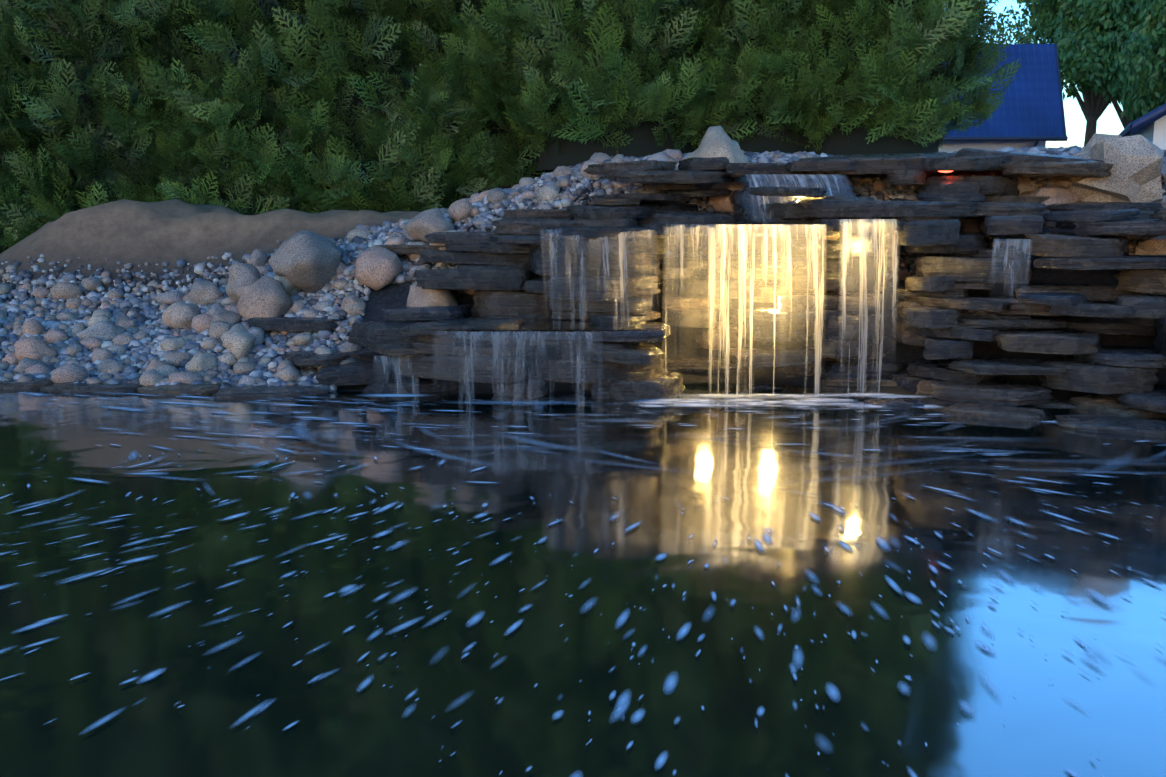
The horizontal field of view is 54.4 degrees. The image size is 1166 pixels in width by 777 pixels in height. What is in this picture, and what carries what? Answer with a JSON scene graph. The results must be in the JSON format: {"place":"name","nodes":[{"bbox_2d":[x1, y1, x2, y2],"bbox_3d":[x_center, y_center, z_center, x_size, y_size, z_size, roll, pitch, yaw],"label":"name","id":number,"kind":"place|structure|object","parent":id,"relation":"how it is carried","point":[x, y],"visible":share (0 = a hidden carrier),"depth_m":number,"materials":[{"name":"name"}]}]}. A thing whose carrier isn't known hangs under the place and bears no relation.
{"place":"outdoors","nodes":[
{"label":"outdoors","id":0,"kind":"place"},
{"bbox_2d":[374,355,419,396],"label":"waterfall","id":1,"kind":"structure","parent":0,"point":[382,357],"depth_m":5.47,"materials":[{"name":"liquid"}]},
{"bbox_2d":[433,331,601,404],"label":"waterfall","id":2,"kind":"structure","parent":0,"point":[520,343],"depth_m":5.26,"materials":[{"name":"liquid"}]},
{"bbox_2d":[0,381,1165,776],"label":"pond water","id":3,"kind":"structure","parent":0,"point":[556,643],"depth_m":2.73,"materials":[{"name":"liquid"}]},
{"bbox_2d":[0,392,1165,776],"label":"foam flecks","id":4,"kind":"object","parent":3,"relation":"on","point":[684,632],"visible":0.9,"depth_m":2.82,"materials":[{"name":"liquid"}]},
{"bbox_2d":[121,401,1165,487],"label":"pond foam swirls","id":5,"kind":"object","parent":3,"relation":"on","point":[682,434],"visible":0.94,"depth_m":4.29,"materials":[{"name":"white liquid"}]},
{"bbox_2d":[356,392,938,408],"bbox_3d":[0.521,0.051,5.319,3.250,0.008,0.488,0,9,1],"label":"water foam","id":6,"kind":"object","parent":3,"relation":"on","point":[747,401],"visible":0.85,"depth_m":5.28,"materials":[{"name":"liquid"}]},
{"bbox_2d":[713,224,787,398],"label":"waterfall","id":7,"kind":"structure","parent":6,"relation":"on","point":[743,239],"depth_m":5.41,"materials":[{"name":"liquid"}]},
{"bbox_2d":[779,224,826,397],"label":"waterfall","id":8,"kind":"structure","parent":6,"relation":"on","point":[814,232],"depth_m":5.43,"materials":[{"name":"liquid"}]},
{"bbox_2d":[838,219,898,395],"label":"waterfall","id":9,"kind":"object","parent":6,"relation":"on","point":[863,225],"visible":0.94,"depth_m":5.46,"materials":[{"name":"liquid"}]},
{"bbox_2d":[0,172,1165,403],"bbox_3d":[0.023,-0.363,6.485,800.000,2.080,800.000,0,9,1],"label":"ground","id":10,"kind":"structure","parent":0,"point":[152,234],"depth_m":7.45,"materials":[{"name":"brown soil"}]},
{"bbox_2d":[0,0,1021,253],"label":"thuja hedge","id":11,"kind":"object","parent":10,"relation":"on","point":[786,68],"depth_m":8.21,"materials":[{"name":"green plant"}]},
{"bbox_2d":[0,145,1165,392],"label":"gravel pebbles","id":12,"kind":"object","parent":10,"relation":"on","point":[136,359],"visible":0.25,"depth_m":6.73,"materials":[{"name":"grey gravel"}]},
{"bbox_2d":[0,149,744,385],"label":"bank cobbles","id":13,"kind":"object","parent":12,"relation":"on","point":[457,210],"visible":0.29,"depth_m":6.52,"materials":[{"name":"grey stone"}]},
{"bbox_2d":[2,126,747,373],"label":"boulders","id":14,"kind":"object","parent":12,"relation":"on","point":[306,260],"visible":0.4,"depth_m":6.44,"materials":[{"name":"grey stone"}]},
{"bbox_2d":[0,148,1165,437],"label":"slate waterfall rocks","id":15,"kind":"object","parent":10,"relation":"on","point":[938,310],"visible":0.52,"depth_m":5.63,"materials":[{"name":"grey stone"}]},
{"bbox_2d":[442,321,641,329],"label":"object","id":16,"kind":"structure","parent":15,"relation":"on","point":[548,325],"depth_m":5.46,"materials":[{"name":"grey stone"}]},
{"bbox_2d":[662,224,719,395],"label":"waterfall","id":17,"kind":"structure","parent":15,"relation":"on","point":[711,242],"depth_m":5.46,"materials":[{"name":"liquid"}]},
{"bbox_2d":[655,223,830,224],"bbox_3d":[0.787,-0.823,5.669,0.840,0.001,0.430,0,9,1],"label":"waterfall lip","id":18,"kind":"object","parent":15,"relation":"on","point":[734,223],"visible":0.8,"depth_m":5.80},
{"bbox_2d":[746,174,857,220],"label":"waterfall","id":19,"kind":"structure","parent":15,"relation":"on","point":[801,178],"depth_m":6.09,"materials":[{"name":"liquid"}]},
{"bbox_2d":[939,141,1045,152],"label":"house walls","id":20,"kind":"structure","parent":10,"relation":"on","point":[950,146],"depth_m":30.52,"materials":[{"name":"white paint"}]},
{"bbox_2d":[939,44,1063,135],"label":"house roof","id":21,"kind":"structure","parent":20,"relation":"on","point":[1030,106],"depth_m":30.63,"materials":[{"name":"blue tile"}]},
{"bbox_2d":[939,43,1067,146],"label":"roof trim","id":22,"kind":"structure","parent":20,"relation":"attached to","point":[1036,139],"depth_m":29.95,"materials":[{"name":"blue metal"}]},
{"bbox_2d":[1038,4,1109,146],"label":"tree trunk","id":23,"kind":"object","parent":10,"relation":"on","point":[1093,107],"visible":0.17,"depth_m":52.94,"materials":[{"name":"brown plant"}]},
{"bbox_2d":[979,0,1087,71],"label":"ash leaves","id":24,"kind":"object","parent":23,"relation":"on","point":[1045,24],"visible":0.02,"depth_m":51.62,"materials":[{"name":"green plant"}]},
{"bbox_2d":[1017,133,1165,254],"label":"angular rocks","id":25,"kind":"object","parent":10,"relation":"on","point":[1138,171],"visible":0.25,"depth_m":5.88,"materials":[{"name":"grey stone"}]},
{"bbox_2d":[1088,15,1152,136],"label":"tree trunk","id":26,"kind":"object","parent":10,"relation":"on","point":[1125,121],"visible":0.04,"depth_m":44.19,"materials":[{"name":"brown plant"}]},
{"bbox_2d":[1050,0,1164,104],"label":"ash tree leaves","id":27,"kind":"object","parent":26,"relation":"on","point":[1111,24],"visible":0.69,"depth_m":42.21,"materials":[{"name":"green plant"}]},
{"bbox_2d":[1132,115,1165,149],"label":"house walls","id":28,"kind":"structure","parent":10,"relation":"on","point":[1154,132],"depth_m":25.38,"materials":[{"name":"white paint"}]},
{"bbox_2d":[1119,121,1132,136],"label":"house roof","id":29,"kind":"structure","parent":28,"relation":"on","point":[1125,131],"depth_m":28.79,"materials":[{"name":"tile"}]},
{"bbox_2d":[1130,103,1165,134],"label":"roof","id":30,"kind":"structure","parent":28,"relation":"attached to","point":[1159,112],"depth_m":24.94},
{"bbox_2d":[540,229,658,327],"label":"waterfall","id":31,"kind":"structure","parent":0,"point":[550,232],"depth_m":5.43,"materials":[{"name":"liquid"}]},
{"bbox_2d":[990,239,1031,301],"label":"waterfall","id":32,"kind":"structure","parent":0,"point":[1012,260],"depth_m":5.27,"materials":[{"name":"liquid"}]},
{"bbox_2d":[948,0,1123,147],"label":"sky","id":33,"kind":"structure","parent":0,"point":[1109,122],"materials":[{"name":"white"}]},
{"bbox_2d":[1112,0,1165,120],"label":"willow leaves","id":34,"kind":"object","parent":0,"point":[1147,83],"visible":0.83,"depth_m":33.46,"materials":[{"name":"green plant"}]}
]}

